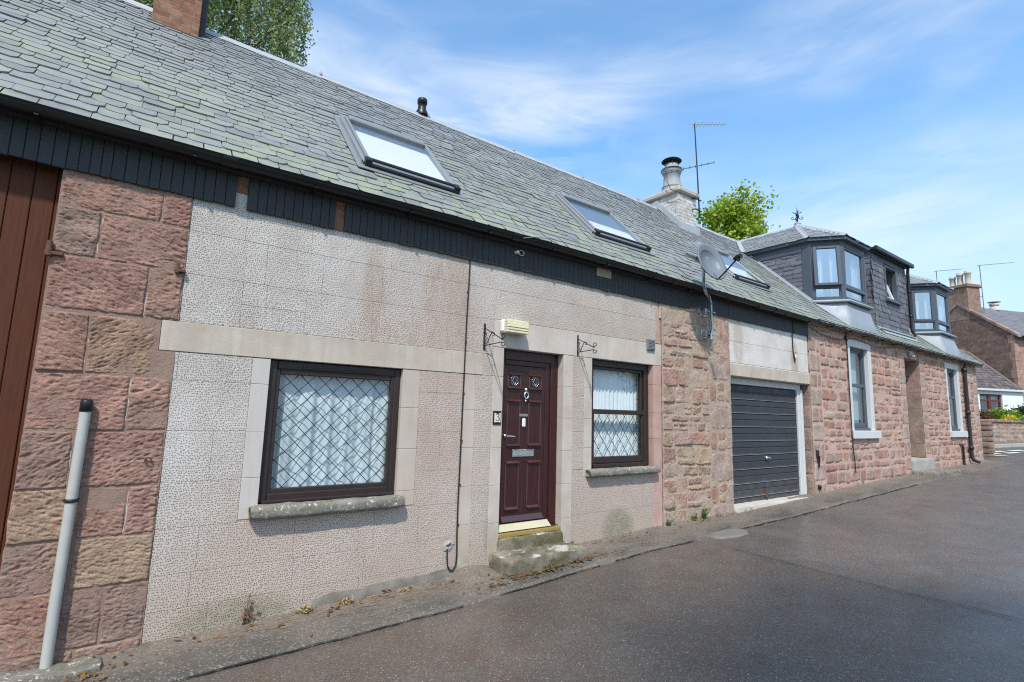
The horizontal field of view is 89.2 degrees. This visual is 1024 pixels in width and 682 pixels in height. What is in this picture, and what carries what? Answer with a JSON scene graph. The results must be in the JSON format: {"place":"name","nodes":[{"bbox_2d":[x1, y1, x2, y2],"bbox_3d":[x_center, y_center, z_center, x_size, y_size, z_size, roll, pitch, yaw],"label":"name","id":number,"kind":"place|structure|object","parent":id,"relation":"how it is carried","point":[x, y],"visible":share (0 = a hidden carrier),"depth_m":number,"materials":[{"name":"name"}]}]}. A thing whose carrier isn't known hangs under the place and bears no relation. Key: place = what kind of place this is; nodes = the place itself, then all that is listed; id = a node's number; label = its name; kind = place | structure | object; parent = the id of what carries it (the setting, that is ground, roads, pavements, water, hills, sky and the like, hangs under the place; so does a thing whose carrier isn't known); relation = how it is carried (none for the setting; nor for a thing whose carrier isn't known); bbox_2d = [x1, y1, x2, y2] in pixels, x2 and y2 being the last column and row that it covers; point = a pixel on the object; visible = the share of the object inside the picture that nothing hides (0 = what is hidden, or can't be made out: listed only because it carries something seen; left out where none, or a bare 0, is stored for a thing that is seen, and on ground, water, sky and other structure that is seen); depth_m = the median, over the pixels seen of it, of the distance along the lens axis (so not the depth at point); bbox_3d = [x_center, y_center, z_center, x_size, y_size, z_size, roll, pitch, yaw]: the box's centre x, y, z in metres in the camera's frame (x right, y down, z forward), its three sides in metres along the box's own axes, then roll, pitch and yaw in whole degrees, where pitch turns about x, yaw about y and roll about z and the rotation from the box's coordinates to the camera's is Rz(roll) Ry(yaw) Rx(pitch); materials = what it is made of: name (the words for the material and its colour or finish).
{"place":"outdoors","nodes":[
{"label":"outdoors","id":0,"kind":"place"},
{"bbox_2d":[61,460,1013,681],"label":"path","id":1,"kind":"structure","parent":0,"point":[173,659],"depth_m":4.53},
{"bbox_2d":[0,655,102,681],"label":"kerb stone","id":2,"kind":"object","parent":1,"relation":"on","point":[58,672],"visible":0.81,"depth_m":3.35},
{"bbox_2d":[239,594,257,624],"bbox_3d":[-2.103,2.145,4.144,0.138,0.240,0.085,7,-10,-35],"label":"weed","id":3,"kind":"object","parent":1,"relation":"on","point":[246,616],"visible":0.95,"depth_m":4.13,"materials":[{"name":"brown plant"}]},
{"bbox_2d":[295,603,312,613],"bbox_3d":[-1.727,2.247,4.351,0.142,0.093,0.162,-2,-9,25],"label":"weed","id":4,"kind":"object","parent":1,"relation":"on","point":[303,611],"visible":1,"depth_m":4.34,"materials":[{"name":"plant"}]},
{"bbox_2d":[342,595,353,603],"bbox_3d":[-1.436,2.273,4.566,0.108,0.092,0.118,1,-8,8],"label":"weed","id":5,"kind":"object","parent":1,"relation":"on","point":[348,601],"visible":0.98,"depth_m":4.57,"materials":[{"name":"plant"}]},
{"bbox_2d":[397,586,409,592],"bbox_3d":[-1.012,2.327,4.868,0.126,0.057,0.084,7,-10,-35],"label":"weed","id":6,"kind":"object","parent":1,"relation":"on","point":[399,589],"visible":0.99,"depth_m":4.87,"materials":[{"name":"plant"}]},
{"bbox_2d":[62,507,752,681],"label":"leaf litter","id":7,"kind":"object","parent":1,"relation":"on","point":[84,675],"visible":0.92,"depth_m":4.47,"materials":[{"name":"brown plant"}]},
{"bbox_2d":[702,507,708,519],"bbox_3d":[2.859,2.551,7.709,0.109,0.202,0.172,-3,-9,32],"label":"weed","id":8,"kind":"object","parent":1,"relation":"on","point":[704,513],"visible":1,"depth_m":7.70,"materials":[{"name":"green plant"}]},
{"bbox_2d":[145,0,1023,311],"label":"sky","id":9,"kind":"structure","parent":0,"point":[895,126],"materials":[{"name":"blue"}]},
{"bbox_2d":[178,459,1023,681],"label":"road","id":10,"kind":"structure","parent":0,"point":[708,609],"depth_m":4.32,"materials":[{"name":"grey asphalt"}]},
{"bbox_2d":[172,605,463,681],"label":"road seam","id":11,"kind":"object","parent":10,"relation":"on","point":[309,645],"visible":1,"depth_m":3.76,"materials":[{"name":"black asphalt"}]},
{"bbox_2d":[500,565,599,594],"bbox_3d":[0.423,2.378,5.190,1.301,0.079,0.035,7,-10,-35],"label":"road seam","id":12,"kind":"object","parent":10,"relation":"on","point":[550,579],"visible":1,"depth_m":5.17,"materials":[{"name":"black asphalt"}]},
{"bbox_2d":[617,540,693,559],"bbox_3d":[1.714,2.464,6.135,1.401,0.051,0.047,7,-9,-35],"label":"road seam","id":13,"kind":"object","parent":10,"relation":"on","point":[654,549],"visible":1,"depth_m":6.11,"materials":[{"name":"black asphalt"}]},
{"bbox_2d":[710,529,748,538],"bbox_3d":[2.906,2.566,6.923,0.790,0.041,0.313,7,-10,-35],"label":"road patch","id":14,"kind":"object","parent":10,"relation":"on","point":[727,533],"visible":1,"depth_m":6.86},
{"bbox_2d":[740,484,916,528],"bbox_3d":[5.799,2.834,9.085,7.500,0.222,0.062,7,-10,-35],"label":"road seam","id":15,"kind":"object","parent":10,"relation":"on","point":[823,508],"visible":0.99,"depth_m":8.57,"materials":[{"name":"grey asphalt"}]},
{"bbox_2d":[737,549,1021,619],"bbox_3d":[3.634,2.306,4.767,0.065,0.002,3.400,7,-10,-35],"label":"road seam","id":16,"kind":"object","parent":10,"relation":"on","point":[890,588],"visible":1,"depth_m":4.84,"materials":[{"name":"black asphalt"}]},
{"bbox_2d":[983,447,1023,461],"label":"cross street","id":17,"kind":"structure","parent":0,"point":[1016,457],"depth_m":18.63,"materials":[{"name":"grey asphalt"}]},
{"bbox_2d":[994,443,1023,447],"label":"kerb","id":18,"kind":"structure","parent":17,"relation":"on","point":[1009,445],"depth_m":21.45,"materials":[{"name":"grey concrete"}]},
{"bbox_2d":[994,450,1023,453],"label":"road marking","id":19,"kind":"object","parent":17,"relation":"on","point":[1009,452],"visible":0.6,"depth_m":19.80,"materials":[{"name":"paint"}]},
{"bbox_2d":[994,441,1023,443],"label":"pavement","id":20,"kind":"structure","parent":0,"point":[1010,442],"depth_m":22.30,"materials":[{"name":"grey concrete"}]},
{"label":"ground","id":21,"kind":"structure","parent":0,"visible":0},
{"bbox_2d":[134,0,317,66],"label":"birch tree","id":22,"kind":"object","parent":21,"relation":"on","point":[283,27],"visible":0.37,"depth_m":12.62,"materials":[{"name":"green plant"}]},
{"bbox_2d":[0,0,818,671],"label":"cottage","id":23,"kind":"structure","parent":21,"relation":"on","point":[270,382],"depth_m":4.85,"materials":[{"name":"stone"}]},
{"bbox_2d":[0,155,62,568],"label":"boarded door","id":24,"kind":"structure","parent":23,"relation":"in","point":[17,183],"depth_m":3.62,"materials":[{"name":"brown wood"}]},
{"bbox_2d":[43,240,63,256],"bbox_3d":[-3.226,-0.648,3.659,0.105,0.105,0.064,7,-10,-35],"label":"hinge pin","id":25,"kind":"object","parent":23,"relation":"attached to","point":[48,251],"visible":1,"depth_m":3.63,"materials":[{"name":"orange metal"}]},
{"bbox_2d":[39,399,93,668],"bbox_3d":[-3.036,1.313,3.539,0.093,1.820,0.099,7,-10,-35],"label":"conduit pipe","id":26,"kind":"object","parent":23,"relation":"attached to","point":[70,500],"visible":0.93,"depth_m":3.51,"materials":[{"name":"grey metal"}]},
{"bbox_2d":[144,457,151,463],"bbox_3d":[-2.712,0.887,3.865,0.050,0.049,0.036,7,-10,-35],"label":"wall ring","id":27,"kind":"object","parent":23,"relation":"attached to","point":[150,458],"depth_m":3.85,"materials":[{"name":"orange metal"}]},
{"bbox_2d":[174,262,185,273],"bbox_3d":[-2.620,-0.572,4.099,0.074,0.080,0.057,7,-10,-35],"label":"hinge pin","id":28,"kind":"object","parent":23,"relation":"attached to","point":[177,269],"visible":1,"depth_m":4.07,"materials":[{"name":"orange metal"}]},
{"bbox_2d":[248,360,404,519],"bbox_3d":[-1.620,0.876,4.741,1.340,1.323,0.303,7,-10,-35],"label":"window","id":29,"kind":"structure","parent":23,"relation":"in","point":[330,432],"depth_m":4.77,"materials":[{"name":"glass"}]},
{"bbox_2d":[446,260,470,570],"bbox_3d":[-0.559,0.710,5.468,0.146,3.262,0.030,7,-10,-35],"label":"cable","id":30,"kind":"object","parent":23,"relation":"attached to","point":[461,440],"visible":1,"depth_m":5.46,"materials":[{"name":"black metal"}]},
{"bbox_2d":[483,323,504,349],"bbox_3d":[-0.188,-0.067,5.596,0.024,0.295,0.405,7,-10,-35],"label":"hanging bracket","id":31,"kind":"object","parent":23,"relation":"attached to","point":[485,334],"visible":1,"depth_m":5.69,"materials":[{"name":"black metal"}]},
{"bbox_2d":[493,411,500,424],"bbox_3d":[-0.163,0.850,5.747,0.112,0.150,0.022,7,-10,-35],"label":"number plate","id":32,"kind":"object","parent":23,"relation":"attached to","point":[496,417],"visible":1,"depth_m":5.74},
{"bbox_2d":[500,319,528,334],"bbox_3d":[0.035,-0.159,5.929,0.340,0.150,0.150,7,-10,-35],"label":"wall lamp","id":33,"kind":"object","parent":23,"relation":"attached to","point":[511,326],"visible":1,"depth_m":5.86,"materials":[{"name":"white plastic"}]},
{"bbox_2d":[498,349,559,538],"bbox_3d":[0.154,1.396,6.118,0.960,2.538,0.300,7,-10,-35],"label":"front door","id":34,"kind":"structure","parent":23,"relation":"in","point":[527,498],"depth_m":6.13,"materials":[{"name":"brown wood"}]},
{"bbox_2d":[523,237,557,243],"bbox_3d":[0.386,-1.175,6.105,0.634,0.078,0.043,8,-10,-39],"label":"loose wire","id":35,"kind":"object","parent":23,"relation":"attached to","point":[539,237],"visible":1,"depth_m":6.03,"materials":[{"name":"grey plastic"}]},
{"bbox_2d":[577,335,596,355],"bbox_3d":[0.932,0.041,6.446,0.024,0.265,0.340,7,-10,-35],"label":"hanging bracket","id":36,"kind":"object","parent":23,"relation":"attached to","point":[578,342],"visible":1,"depth_m":6.51,"materials":[{"name":"black metal"}]},
{"bbox_2d":[597,267,610,278],"bbox_3d":[1.232,-0.930,6.942,0.270,0.160,0.020,7,-10,-35],"label":"vent grille","id":37,"kind":"object","parent":23,"relation":"attached to","point":[604,273],"visible":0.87,"depth_m":6.93,"materials":[{"name":"beige plastic"}]},
{"bbox_2d":[586,359,660,477],"bbox_3d":[1.433,1.032,7.016,1.355,1.501,0.368,7,-10,-35],"label":"window","id":38,"kind":"structure","parent":23,"relation":"in","point":[619,437],"depth_m":7.17,"materials":[{"name":"glass"}]},
{"bbox_2d":[646,339,654,350],"bbox_3d":[1.984,0.054,7.405,0.165,0.160,0.036,7,-10,-35],"label":"vent grille","id":39,"kind":"object","parent":23,"relation":"attached to","point":[650,344],"visible":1,"depth_m":7.38,"materials":[{"name":"grey plastic"}]},
{"bbox_2d":[660,161,714,193],"bbox_3d":[3.885,-3.681,11.857,0.854,0.876,1.317,7,-10,-35],"label":"tv aerial","id":40,"kind":"object","parent":23,"relation":"attached to","point":[689,167],"visible":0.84,"depth_m":11.74,"materials":[{"name":"grey metal"}]},
{"bbox_2d":[689,121,726,216],"bbox_3d":[4.564,-4.018,12.054,0.844,2.324,0.240,2,-8,1],"label":"tv aerial","id":41,"kind":"object","parent":23,"relation":"attached to","point":[698,124],"visible":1,"depth_m":12.11,"materials":[{"name":"black metal"}]},
{"bbox_2d":[684,243,742,339],"bbox_3d":[3.121,-0.776,7.770,0.808,1.398,0.891,-4,-10,35],"label":"satellite dish","id":42,"kind":"object","parent":23,"relation":"attached to","point":[709,259],"visible":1,"depth_m":7.81,"materials":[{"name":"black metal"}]},
{"bbox_2d":[730,377,806,503],"bbox_3d":[4.545,1.773,9.321,2.670,2.112,0.140,7,-10,-35],"label":"garage door","id":43,"kind":"structure","parent":23,"relation":"in","point":[769,462],"depth_m":9.35,"materials":[{"name":"paint"}]},
{"bbox_2d":[792,321,795,362],"bbox_3d":[5.380,0.015,9.894,0.101,0.803,0.044,7,-10,-35],"label":"cable","id":44,"kind":"object","parent":23,"relation":"attached to","point":[792,342],"visible":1,"depth_m":9.87,"materials":[{"name":"black metal"}]},
{"bbox_2d":[696,179,780,240],"bbox_3d":[11.065,-1.555,25.439,4.691,13.112,5.338,7,-10,-35],"label":"maple tree","id":45,"kind":"object","parent":21,"relation":"on","point":[737,219],"visible":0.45,"depth_m":24.99,"materials":[{"name":"green plant"}]},
{"bbox_2d":[697,211,984,493],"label":"cottage","id":46,"kind":"structure","parent":21,"relation":"on","point":[908,414],"depth_m":12.31,"materials":[{"name":"stone"}]},
{"bbox_2d":[816,450,819,467],"bbox_3d":[5.906,2.276,10.007,0.070,0.341,0.088,7,-10,-35],"label":"hinge pin","id":47,"kind":"object","parent":46,"relation":"attached to","point":[817,454],"visible":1,"depth_m":9.99,"materials":[{"name":"black metal"}]},
{"bbox_2d":[810,327,885,347],"bbox_3d":[7.620,0.000,11.531,4.202,0.131,0.011,7,-10,-35],"label":"loose wire","id":48,"kind":"object","parent":46,"relation":"attached to","point":[848,338],"visible":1,"depth_m":11.38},
{"bbox_2d":[844,334,855,472],"bbox_3d":[7.229,1.317,11.092,0.110,2.952,0.061,7,-10,-35],"label":"cable","id":49,"kind":"object","parent":46,"relation":"attached to","point":[846,338],"visible":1,"depth_m":11.10,"materials":[{"name":"black plastic"}]},
{"bbox_2d":[847,339,881,438],"bbox_3d":[7.739,1.092,11.664,1.430,2.150,0.385,7,-10,-35],"label":"window","id":50,"kind":"structure","parent":46,"relation":"in","point":[860,368],"depth_m":11.84,"materials":[{"name":"paint"}]},
{"bbox_2d":[908,350,914,356],"bbox_3d":[10.411,0.337,13.515,0.220,0.170,0.100,7,-10,-35],"label":"wall lamp","id":51,"kind":"object","parent":46,"relation":"attached to","point":[910,353],"visible":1,"depth_m":13.46,"materials":[{"name":"white plastic"}]},
{"bbox_2d":[944,362,967,436],"bbox_3d":[13.085,1.770,15.508,1.430,2.155,0.385,7,-10,-35],"label":"window","id":52,"kind":"structure","parent":46,"relation":"in","point":[952,374],"depth_m":15.67,"materials":[{"name":"paint"}]},
{"bbox_2d":[960,444,965,464],"bbox_3d":[13.256,3.340,15.264,0.158,0.620,0.081,2,-8,-6],"label":"stub pipe","id":53,"kind":"object","parent":46,"relation":"attached to","point":[963,455],"visible":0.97,"depth_m":15.26,"materials":[{"name":"black metal"}]},
{"bbox_2d":[962,363,980,463],"bbox_3d":[13.958,2.183,15.801,0.225,3.029,0.267,7,-10,-35],"label":"downpipe","id":54,"kind":"object","parent":46,"relation":"attached to","point":[968,416],"visible":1,"depth_m":15.79,"materials":[{"name":"black metal"}]},
{"bbox_2d":[948,270,1023,409],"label":"gabled house","id":55,"kind":"structure","parent":21,"relation":"on","point":[992,336],"depth_m":29.17,"materials":[{"name":"stone"}]},
{"bbox_2d":[977,262,1013,311],"bbox_3d":[28.050,-3.122,29.963,2.016,2.955,0.320,1,-8,4],"label":"tv aerial","id":56,"kind":"object","parent":55,"relation":"attached to","point":[981,281],"visible":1,"depth_m":30.07,"materials":[{"name":"grey metal"}]},
{"bbox_2d":[980,422,995,456],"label":"stone wall","id":57,"kind":"structure","parent":21,"relation":"on","point":[987,433],"depth_m":18.44,"materials":[{"name":"stone"}]},
{"bbox_2d":[959,349,1023,410],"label":"white extension","id":58,"kind":"object","parent":21,"relation":"on","point":[993,385],"visible":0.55,"depth_m":26.85,"materials":[{"name":"paint"}]},
{"bbox_2d":[979,394,1000,409],"bbox_3d":[24.379,3.215,26.572,1.501,0.970,0.745,7,-10,-35],"label":"window","id":59,"kind":"structure","parent":58,"relation":"in","point":[983,397],"depth_m":26.58,"materials":[{"name":"red wood"}]},
{"bbox_2d":[980,419,1023,441],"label":"garden wall","id":60,"kind":"structure","parent":21,"relation":"on","point":[1007,430],"depth_m":22.92,"materials":[{"name":"stone"}]},
{"bbox_2d":[1001,414,1017,420],"bbox_3d":[22.275,3.472,23.219,0.551,0.457,0.556,-4,-9,34],"label":"flower clump","id":61,"kind":"object","parent":60,"relation":"on","point":[1009,417],"visible":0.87,"depth_m":23.16,"materials":[{"name":"yellow plant"}]},
{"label":"garden soil","id":62,"kind":"structure","parent":0,"visible":0},
{"bbox_2d":[979,409,994,418],"bbox_3d":[21.439,3.500,23.717,1.103,0.761,0.975,2,-8,-1],"label":"garden shrub","id":63,"kind":"object","parent":62,"relation":"on","point":[986,415],"visible":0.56,"depth_m":23.49,"materials":[{"name":"brown plant"}]},
{"bbox_2d":[981,405,1022,422],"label":"garden shrub","id":64,"kind":"object","parent":62,"relation":"on","point":[1000,412],"visible":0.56,"depth_m":23.74,"materials":[{"name":"green plant"}]},
{"bbox_2d":[1009,403,1023,419],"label":"garden shrub","id":65,"kind":"object","parent":62,"relation":"on","point":[1021,408],"visible":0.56,"depth_m":24.43,"materials":[{"name":"green plant"}]}
]}

